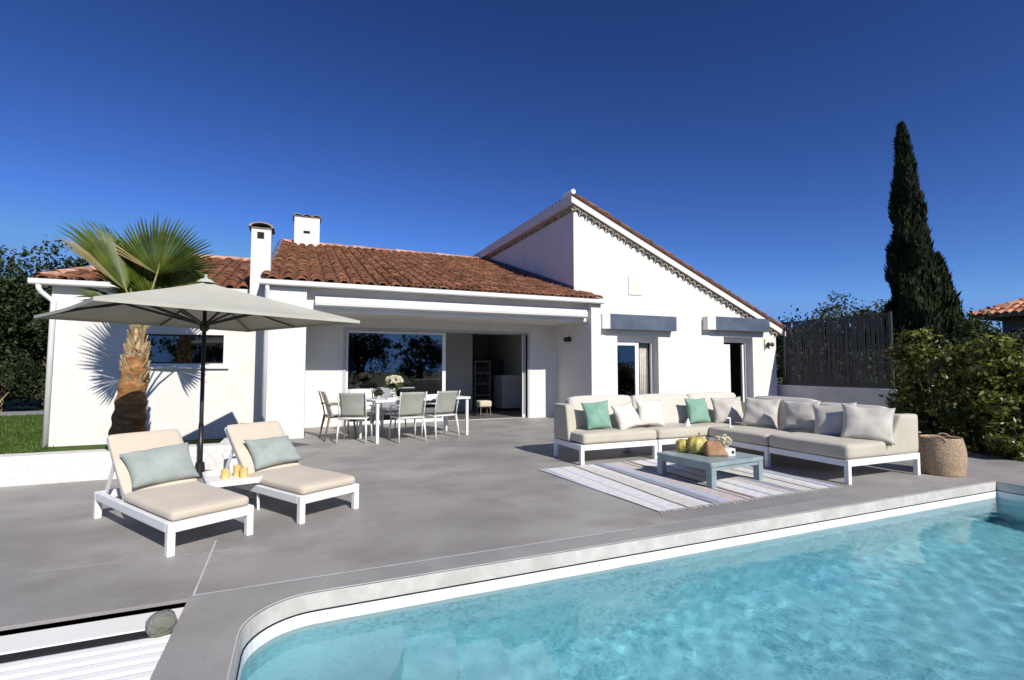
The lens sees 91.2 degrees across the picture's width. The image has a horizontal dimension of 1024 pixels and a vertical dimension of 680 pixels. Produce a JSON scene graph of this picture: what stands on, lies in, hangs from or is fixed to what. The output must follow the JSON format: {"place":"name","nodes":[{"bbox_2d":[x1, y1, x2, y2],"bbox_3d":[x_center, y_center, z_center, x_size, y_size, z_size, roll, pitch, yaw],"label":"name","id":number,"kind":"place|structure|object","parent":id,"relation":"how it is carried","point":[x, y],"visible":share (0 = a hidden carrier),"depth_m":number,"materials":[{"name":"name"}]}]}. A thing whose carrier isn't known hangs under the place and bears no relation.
{"place":"outdoors","nodes":[
{"label":"outdoors","id":0,"kind":"place"},
{"bbox_2d":[0,411,43,415],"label":"path","id":1,"kind":"structure","parent":0,"point":[22,413],"depth_m":15.12,"materials":[{"name":"grey concrete"}]},
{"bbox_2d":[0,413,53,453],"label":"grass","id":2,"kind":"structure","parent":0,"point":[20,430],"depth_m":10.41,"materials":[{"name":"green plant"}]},
{"bbox_2d":[0,414,223,453],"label":"lawn","id":3,"kind":"structure","parent":0,"point":[89,447],"depth_m":9.27,"materials":[{"name":"green plant"}]},
{"bbox_2d":[56,214,221,448],"bbox_3d":[-6.010,-0.070,8.174,2.186,4.149,1.454,2,-4,-39],"label":"palm tree","id":4,"kind":"object","parent":3,"relation":"on","point":[114,260],"visible":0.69,"depth_m":8.00,"materials":[{"name":"green plant"}]},
{"bbox_2d":[222,452,235,468],"bbox_3d":[-3.184,1.506,5.948,0.440,0.325,0.360,2,-4,-33],"label":"foot stool","id":5,"kind":"object","parent":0,"point":[225,455],"visible":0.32,"depth_m":5.79,"materials":[{"name":"white metal"}]},
{"bbox_2d":[28,189,790,447],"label":"house","id":6,"kind":"structure","parent":0,"point":[571,293],"depth_m":12.15,"materials":[{"name":"white paint"}]},
{"bbox_2d":[146,334,228,368],"bbox_3d":[-6.288,0.225,9.687,1.460,0.660,0.260,1,-3,-23],"label":"window","id":7,"kind":"structure","parent":6,"relation":"in","point":[165,348],"depth_m":9.75,"materials":[{"name":"clear glass"}]},
{"bbox_2d":[342,327,529,425],"bbox_3d":[-1.741,0.884,12.472,4.710,2.260,0.215,1,-3,-23],"label":"sliding door","id":8,"kind":"structure","parent":6,"relation":"in","point":[418,356],"depth_m":12.07,"materials":[{"name":"white metal"}]},
{"bbox_2d":[472,361,490,410],"bbox_3d":[-0.967,1.422,15.715,0.520,1.530,0.300,1,-3,-23],"label":"bookshelf","id":9,"kind":"object","parent":6,"relation":"on","point":[485,371],"visible":0.98,"depth_m":15.65,"materials":[{"name":"black wood"}]},
{"bbox_2d":[476,400,491,416],"bbox_3d":[-0.770,1.867,13.709,0.350,0.432,0.350,1,-3,-23],"label":"stool","id":10,"kind":"object","parent":6,"relation":"on","point":[483,403],"visible":1,"depth_m":13.59,"materials":[{"name":"beige fabric"}]},
{"bbox_2d":[492,375,521,408],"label":"kitchen island","id":11,"kind":"structure","parent":6,"relation":"in","point":[507,391],"depth_m":15.64,"materials":[{"name":"white paint"}]},
{"bbox_2d":[617,336,652,395],"bbox_3d":[3.317,0.998,13.781,1.350,2.170,0.085,1,-3,-23],"label":"french window","id":12,"kind":"structure","parent":6,"relation":"in","point":[627,347],"depth_m":13.74,"materials":[{"name":"clear glass"}]},
{"bbox_2d":[724,337,746,401],"bbox_3d":[6.678,1.038,15.191,1.160,2.240,0.105,1,-3,-23],"label":"french window","id":13,"kind":"structure","parent":6,"relation":"in","point":[727,377],"depth_m":15.26,"materials":[{"name":"white paint"}]},
{"bbox_2d":[2,375,1002,455],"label":"ground","id":14,"kind":"structure","parent":0,"point":[11,406],"depth_m":19.03,"materials":[{"name":"green plant"}]},
{"bbox_2d":[0,378,9,411],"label":"bare shrub","id":15,"kind":"object","parent":14,"relation":"on","point":[2,399],"visible":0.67,"depth_m":15.78,"materials":[{"name":"brown plant"}]},
{"bbox_2d":[0,351,44,411],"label":"garden bush","id":16,"kind":"object","parent":14,"relation":"on","point":[14,381],"visible":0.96,"depth_m":16.11,"materials":[{"name":"green plant"}]},
{"bbox_2d":[0,249,51,387],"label":"oak tree","id":17,"kind":"object","parent":14,"relation":"on","point":[6,342],"visible":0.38,"depth_m":17.00,"materials":[{"name":"green plant"}]},
{"bbox_2d":[0,235,90,408],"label":"oak tree","id":18,"kind":"object","parent":14,"relation":"on","point":[36,325],"visible":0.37,"depth_m":17.30,"materials":[{"name":"green plant"}]},
{"bbox_2d":[0,423,241,486],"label":"garden wall","id":19,"kind":"structure","parent":14,"relation":"on","point":[18,469],"depth_m":5.88,"materials":[{"name":"white paint"}]},
{"bbox_2d":[771,305,878,386],"bbox_3d":[10.873,0.675,18.350,3.541,3.922,3.957,-1,-3,16],"label":"garden tree","id":20,"kind":"object","parent":14,"relation":"on","point":[779,356],"visible":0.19,"depth_m":17.75,"materials":[{"name":"green plant"}]},
{"bbox_2d":[804,291,883,371],"bbox_3d":[14.293,0.275,21.463,3.277,5.048,3.662,0,-3,3],"label":"garden tree","id":21,"kind":"object","parent":14,"relation":"on","point":[823,313],"visible":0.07,"depth_m":21.53,"materials":[{"name":"green plant"}]},
{"bbox_2d":[813,334,907,388],"bbox_3d":[10.330,1.137,14.817,2.405,2.622,2.148,1,-3,-21],"label":"garden tree","id":22,"kind":"object","parent":14,"relation":"on","point":[870,366],"visible":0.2,"depth_m":14.40,"materials":[{"name":"green plant"}]},
{"bbox_2d":[843,309,888,366],"bbox_3d":[13.257,0.735,17.777,3.760,3.746,3.743,0,-3,1],"label":"garden tree","id":23,"kind":"object","parent":14,"relation":"on","point":[869,340],"visible":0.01,"depth_m":17.51,"materials":[{"name":"green plant"}]},
{"bbox_2d":[853,299,890,346],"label":"garden tree","id":24,"kind":"object","parent":14,"relation":"on","point":[881,309],"visible":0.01,"depth_m":19.83,"materials":[{"name":"green plant"}]},
{"bbox_2d":[884,388,897,412],"bbox_3d":[8.877,1.590,11.111,1.102,1.111,0.888,1,-3,-21],"label":"shrub","id":25,"kind":"object","parent":14,"relation":"on","point":[893,399],"depth_m":11.26,"materials":[{"name":"green plant"}]},
{"bbox_2d":[878,121,949,387],"bbox_3d":[12.736,-2.291,15.842,1.981,9.368,2.084,1,-3,-23],"label":"cypress tree","id":26,"kind":"object","parent":14,"relation":"on","point":[912,274],"visible":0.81,"depth_m":15.50,"materials":[{"name":"green plant"}]},
{"bbox_2d":[877,327,975,445],"bbox_3d":[7.759,0.908,9.292,1.806,2.381,1.711,1,-3,-15],"label":"laurel shrub","id":27,"kind":"object","parent":14,"relation":"on","point":[912,353],"visible":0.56,"depth_m":9.27,"materials":[{"name":"green plant"}]},
{"bbox_2d":[934,250,972,343],"bbox_3d":[13.801,-0.240,16.049,2.019,5.292,2.094,1,-3,-23],"label":"cypress tree","id":28,"kind":"object","parent":14,"relation":"on","point":[950,294],"visible":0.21,"depth_m":15.67,"materials":[{"name":"green plant"}]},
{"bbox_2d":[918,328,1023,455],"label":"laurel shrub","id":29,"kind":"object","parent":14,"relation":"on","point":[982,391],"visible":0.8,"depth_m":7.91,"materials":[{"name":"green plant"}]},
{"bbox_2d":[928,318,1023,363],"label":"garden tree","id":30,"kind":"object","parent":14,"relation":"on","point":[950,338],"visible":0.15,"depth_m":14.29,"materials":[{"name":"green plant"}]},
{"bbox_2d":[960,306,1013,344],"bbox_3d":[15.099,0.641,16.592,2.549,3.804,2.849,2,-3,-29],"label":"garden tree","id":31,"kind":"object","parent":14,"relation":"on","point":[975,320],"visible":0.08,"depth_m":16.08,"materials":[{"name":"green plant"}]},
{"bbox_2d":[975,416,1023,460],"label":"shrub","id":32,"kind":"object","parent":14,"relation":"on","point":[1004,440],"visible":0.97,"depth_m":7.31,"materials":[{"name":"green plant"}]},
{"bbox_2d":[990,346,1023,456],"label":"laurel shrub","id":33,"kind":"object","parent":14,"relation":"on","point":[1021,409],"visible":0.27,"depth_m":7.54,"materials":[{"name":"green plant"}]},
{"bbox_2d":[0,417,1023,635],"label":"terrace","id":34,"kind":"structure","parent":0,"point":[481,486],"depth_m":4.43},
{"bbox_2d":[0,602,185,635],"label":"cover pit","id":35,"kind":"object","parent":34,"relation":"in","point":[87,620],"depth_m":2.74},
{"bbox_2d":[0,607,183,679],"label":"pool cover","id":36,"kind":"object","parent":35,"relation":"in","point":[125,648],"visible":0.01,"depth_m":2.43,"materials":[{"name":"white plastic"}]},
{"bbox_2d":[145,609,177,637],"bbox_3d":[-1.828,1.482,2.618,0.140,0.129,0.140,1,-3,-23],"label":"stone","id":37,"kind":"object","parent":36,"relation":"on","point":[161,623],"visible":0.94,"depth_m":2.58,"materials":[{"name":"grey stone"}]},
{"bbox_2d":[93,429,253,557],"bbox_3d":[-2.907,1.203,4.268,1.600,0.751,0.610,-2,-4,36],"label":"sun lounger","id":38,"kind":"object","parent":34,"relation":"on","point":[169,509],"visible":0.92,"depth_m":4.02,"materials":[{"name":"beige fabric"}]},
{"bbox_2d":[119,442,199,488],"bbox_3d":[-3.094,1.102,4.426,0.168,0.370,0.540,-49,-25,23],"label":"throw pillow","id":39,"kind":"object","parent":38,"relation":"on","point":[169,463],"visible":1,"depth_m":4.36,"materials":[{"name":"teal fabric"}]},
{"bbox_2d":[34,274,359,478],"bbox_3d":[-3.983,0.423,6.261,2.900,2.520,2.799,-2,-4,35],"label":"parasol","id":40,"kind":"object","parent":34,"relation":"on","point":[205,304],"visible":0.97,"depth_m":6.23,"materials":[{"name":"grey fabric"}]},
{"bbox_2d":[202,468,261,509],"bbox_3d":[-2.698,1.452,4.847,0.490,0.316,0.620,2,-4,-35],"label":"side table","id":41,"kind":"object","parent":34,"relation":"on","point":[212,477],"visible":0.55,"depth_m":4.70,"materials":[{"name":"white metal"}]},
{"bbox_2d":[221,468,229,478],"bbox_3d":[-2.738,1.278,4.792,0.080,0.085,0.079,1,-3,-23],"label":"candle holder","id":42,"kind":"object","parent":41,"relation":"on","point":[225,473],"visible":1,"depth_m":4.76,"materials":[{"name":"yellow wax"}]},
{"bbox_2d":[233,465,241,476],"bbox_3d":[-2.687,1.276,4.901,0.074,0.100,0.073,1,-3,-23],"label":"candle holder","id":43,"kind":"object","parent":41,"relation":"on","point":[236,470],"visible":0.92,"depth_m":4.87,"materials":[{"name":"yellow wax"}]},
{"bbox_2d":[239,467,247,477],"bbox_3d":[-2.592,1.281,4.845,0.072,0.085,0.071,1,-3,-23],"label":"candle holder","id":44,"kind":"object","parent":41,"relation":"on","point":[243,472],"visible":1,"depth_m":4.82,"materials":[{"name":"yellow wax"}]},
{"bbox_2d":[218,421,358,524],"bbox_3d":[-2.285,1.242,5.013,1.600,0.751,0.610,-2,-4,36],"label":"sun lounger","id":45,"kind":"object","parent":34,"relation":"on","point":[298,484],"visible":0.82,"depth_m":4.75,"materials":[{"name":"beige fabric"}]},
{"bbox_2d":[244,435,302,470],"bbox_3d":[-2.468,1.148,5.179,0.158,0.360,0.500,-50,-26,23],"label":"throw pillow","id":46,"kind":"object","parent":45,"relation":"on","point":[267,452],"visible":1,"depth_m":5.10,"materials":[{"name":"teal fabric"}]},
{"bbox_2d":[318,390,355,441],"bbox_3d":[-3.286,1.400,9.400,0.608,0.906,0.550,2,-4,-31],"label":"dining chair","id":47,"kind":"object","parent":34,"relation":"on","point":[328,405],"visible":0.71,"depth_m":9.25,"materials":[{"name":"white metal"}]},
{"bbox_2d":[336,392,372,443],"bbox_3d":[-2.840,1.382,9.063,0.550,0.906,0.608,0,-3,-5],"label":"dining chair","id":48,"kind":"object","parent":34,"relation":"on","point":[353,406],"visible":1,"depth_m":8.87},
{"bbox_2d":[347,388,381,436],"bbox_3d":[-2.960,1.434,10.045,0.550,0.906,0.608,2,-4,-37],"label":"dining chair","id":49,"kind":"object","parent":34,"relation":"on","point":[368,393],"visible":0.33,"depth_m":10.21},
{"bbox_2d":[372,388,405,434],"bbox_3d":[-2.538,1.450,10.331,0.550,0.906,0.608,2,-4,-37],"label":"dining chair","id":50,"kind":"object","parent":34,"relation":"on","point":[386,405],"visible":0.62,"depth_m":10.44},
{"bbox_2d":[389,391,426,443],"bbox_3d":[-1.904,1.389,9.185,0.550,0.906,0.608,2,-4,-32],"label":"dining chair","id":51,"kind":"object","parent":34,"relation":"on","point":[411,404],"visible":1,"depth_m":9.03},
{"bbox_2d":[359,395,470,443],"bbox_3d":[-1.881,1.491,9.725,1.960,0.755,0.920,2,-4,-37],"label":"dining table","id":52,"kind":"object","parent":34,"relation":"on","point":[383,400],"visible":0.64,"depth_m":9.42,"materials":[{"name":"white paint"}]},
{"bbox_2d":[373,388,384,398],"bbox_3d":[-2.486,0.987,9.336,0.182,0.212,0.203,-2,-4,37],"label":"herb pot","id":53,"kind":"object","parent":52,"relation":"on","point":[378,393],"visible":1,"depth_m":9.31,"materials":[{"name":"green plant"}]},
{"bbox_2d":[384,375,403,397],"bbox_3d":[-2.276,0.891,9.566,0.361,0.457,0.393,0,-3,5],"label":"flower vase","id":54,"kind":"object","parent":52,"relation":"on","point":[393,383],"visible":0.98,"depth_m":9.52,"materials":[{"name":"white glass"}]},
{"bbox_2d":[424,394,436,396],"bbox_3d":[-1.597,1.093,9.834,0.320,0.050,0.200,2,-4,-37],"label":"serving dish","id":55,"kind":"object","parent":52,"relation":"on","point":[431,395],"visible":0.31,"depth_m":9.77,"materials":[{"name":"white ceramic"}]},
{"bbox_2d":[421,390,460,439],"bbox_3d":[-1.362,1.411,9.610,0.550,0.906,0.608,2,-4,-39],"label":"dining chair","id":56,"kind":"object","parent":34,"relation":"on","point":[445,403],"visible":0.95,"depth_m":9.47,"materials":[{"name":"white fabric"}]},
{"bbox_2d":[554,395,657,464],"bbox_3d":[1.385,1.293,7.464,1.301,0.911,0.822,1,-3,-23],"label":"sofa module","id":57,"kind":"object","parent":34,"relation":"on","point":[570,428],"visible":0.91,"depth_m":7.27,"materials":[{"name":"beige fabric"}]},
{"bbox_2d":[581,400,611,429],"bbox_3d":[1.239,1.093,7.293,0.420,0.420,0.151,-2,-22,-16],"label":"throw pillow","id":58,"kind":"object","parent":57,"relation":"on","point":[596,414],"visible":1,"depth_m":7.24,"materials":[{"name":"green fabric"}]},
{"bbox_2d":[611,402,642,429],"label":"throw pillow","id":59,"kind":"object","parent":57,"relation":"on","point":[626,415],"visible":0.99,"depth_m":7.34,"materials":[{"name":"white fabric"}]},
{"bbox_2d":[235,490,1023,679],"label":"pool basin","id":60,"kind":"object","parent":34,"relation":"in","point":[268,633],"visible":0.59,"depth_m":3.62,"materials":[{"name":"tile"}]},
{"bbox_2d":[150,470,1023,679],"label":"pool coping","id":61,"kind":"object","parent":60,"relation":"on","point":[212,635],"visible":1,"depth_m":3.36,"materials":[{"name":"concrete"}]},
{"bbox_2d":[627,392,748,451],"bbox_3d":[2.518,1.318,7.942,3.470,0.912,0.822,1,-3,-23],"label":"sofa module","id":62,"kind":"object","parent":34,"relation":"on","point":[674,415],"visible":0.42,"depth_m":8.04,"materials":[{"name":"beige fabric"}]},
{"bbox_2d":[635,399,664,425],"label":"throw pillow","id":63,"kind":"object","parent":62,"relation":"on","point":[649,412],"visible":0.92,"depth_m":7.63,"materials":[{"name":"white fabric"}]},
{"bbox_2d":[684,398,710,423],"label":"throw pillow","id":64,"kind":"object","parent":62,"relation":"on","point":[697,410],"visible":0.99,"depth_m":8.01,"materials":[{"name":"green fabric"}]},
{"bbox_2d":[710,396,743,422],"bbox_3d":[3.506,1.139,8.143,0.500,0.440,0.169,-4,-21,4],"label":"throw pillow","id":65,"kind":"object","parent":62,"relation":"on","point":[724,408],"visible":0.94,"depth_m":8.09,"materials":[{"name":"white fabric"}]},
{"bbox_2d":[539,459,841,512],"bbox_3d":[2.023,1.667,6.073,2.720,0.008,2.221,1,-3,-23],"label":"rug","id":66,"kind":"object","parent":34,"relation":"on","point":[645,484],"visible":0.91,"depth_m":5.75,"materials":[{"name":"white fabric"}]},
{"bbox_2d":[657,450,762,488],"bbox_3d":[2.402,1.534,6.111,0.920,0.285,0.840,2,-3,-29],"label":"coffee table","id":67,"kind":"object","parent":66,"relation":"on","point":[711,466],"visible":0.81,"depth_m":5.89,"materials":[{"name":"teal paint"}]},
{"bbox_2d":[675,439,688,451],"bbox_3d":[2.145,1.322,6.274,0.206,0.155,0.209,1,-3,-23],"label":"gourd","id":68,"kind":"object","parent":67,"relation":"on","point":[681,445],"visible":0.89,"depth_m":6.21,"materials":[{"name":"gold plant"}]},
{"bbox_2d":[686,432,707,453],"bbox_3d":[2.293,1.268,6.179,0.271,0.256,0.268,7,-3,45],"label":"gourd","id":69,"kind":"object","parent":67,"relation":"on","point":[695,444],"visible":0.96,"depth_m":6.09,"materials":[{"name":"yellow food"}]},
{"bbox_2d":[703,441,728,456],"bbox_3d":[2.442,1.302,6.012,0.270,0.185,0.163,0,-3,1],"label":"bread loaf","id":70,"kind":"object","parent":67,"relation":"on","point":[714,449],"visible":1,"depth_m":5.95,"materials":[{"name":"brown food"}]},
{"bbox_2d":[715,434,731,447],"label":"flowers","id":71,"kind":"object","parent":67,"relation":"on","point":[725,441],"visible":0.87,"depth_m":6.17,"materials":[{"name":"white plant"}]},
{"bbox_2d":[725,447,734,455],"bbox_3d":[2.602,1.344,6.030,0.130,0.085,0.094,0,-3,-9],"label":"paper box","id":72,"kind":"object","parent":67,"relation":"on","point":[730,451],"visible":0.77,"depth_m":5.99,"materials":[{"name":"white paper"}]},
{"bbox_2d":[709,396,816,466],"bbox_3d":[3.841,1.304,7.501,1.376,0.892,1.086,1,-3,-23],"label":"sofa module","id":73,"kind":"object","parent":34,"relation":"on","point":[754,437],"visible":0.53,"depth_m":7.23,"materials":[{"name":"beige fabric"}]},
{"bbox_2d":[741,397,780,428],"bbox_3d":[3.798,1.103,7.660,0.520,0.460,0.185,1,-20,40],"label":"throw pillow","id":74,"kind":"object","parent":73,"relation":"on","point":[762,412],"visible":1,"depth_m":7.59,"materials":[{"name":"white fabric"}]},
{"bbox_2d":[782,400,820,430],"bbox_3d":[4.088,1.075,7.090,0.176,0.440,0.500,21,-18,-38],"label":"throw pillow","id":75,"kind":"object","parent":73,"relation":"on","point":[799,416],"visible":0.9,"depth_m":7.05,"materials":[{"name":"grey fabric"}]},
{"bbox_2d":[741,401,920,484],"bbox_3d":[3.901,1.315,7.360,1.376,0.855,2.951,1,-3,-23],"label":"sofa module","id":76,"kind":"object","parent":34,"relation":"on","point":[847,453],"visible":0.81,"depth_m":6.14,"materials":[{"name":"beige fabric"}]},
{"bbox_2d":[812,402,856,435],"bbox_3d":[4.248,1.055,6.590,0.520,0.460,0.175,-10,-29,40],"label":"throw pillow","id":77,"kind":"object","parent":76,"relation":"on","point":[829,420],"visible":0.67,"depth_m":6.58,"materials":[{"name":"grey fabric"}]},
{"bbox_2d":[840,404,895,444],"bbox_3d":[4.430,1.039,6.247,0.560,0.470,0.205,3,-25,31],"label":"throw pillow","id":78,"kind":"object","parent":76,"relation":"on","point":[875,424],"visible":1,"depth_m":6.18,"materials":[{"name":"grey fabric"}]},
{"bbox_2d":[777,385,896,407],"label":"boundary wall","id":79,"kind":"structure","parent":34,"relation":"on","point":[862,396],"depth_m":13.93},
{"bbox_2d":[781,311,894,388],"bbox_3d":[9.074,0.335,14.207,0.060,1.980,3.160,1,-3,-23],"label":"fence","id":80,"kind":"object","parent":79,"relation":"on","point":[790,379],"visible":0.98,"depth_m":14.05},
{"bbox_2d":[918,433,967,476],"bbox_3d":[5.447,1.442,6.361,0.513,0.492,0.503,1,-3,-23],"label":"basket","id":81,"kind":"object","parent":34,"relation":"on","point":[943,454],"visible":0.94,"depth_m":6.18,"materials":[{"name":"beige wicker"}]},
{"bbox_2d":[0,0,1023,335],"label":"sky","id":82,"kind":"structure","parent":0,"point":[751,141],"materials":[{"name":"blue"}]},
{"bbox_2d":[240,497,1023,679],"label":"water","id":83,"kind":"structure","parent":0,"point":[935,594],"depth_m":3.01,"materials":[{"name":"blue liquid"}]},
{"bbox_2d":[683,418,690,425],"bbox_3d":[2.690,1.260,7.704,0.100,0.120,0.060,1,-3,-23],"label":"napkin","id":84,"kind":"object","parent":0,"point":[687,422],"visible":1,"depth_m":7.69,"materials":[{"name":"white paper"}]},
{"bbox_2d":[967,298,1023,346],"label":"neighbour house","id":85,"kind":"structure","parent":0,"point":[1011,318],"depth_m":17.05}
]}

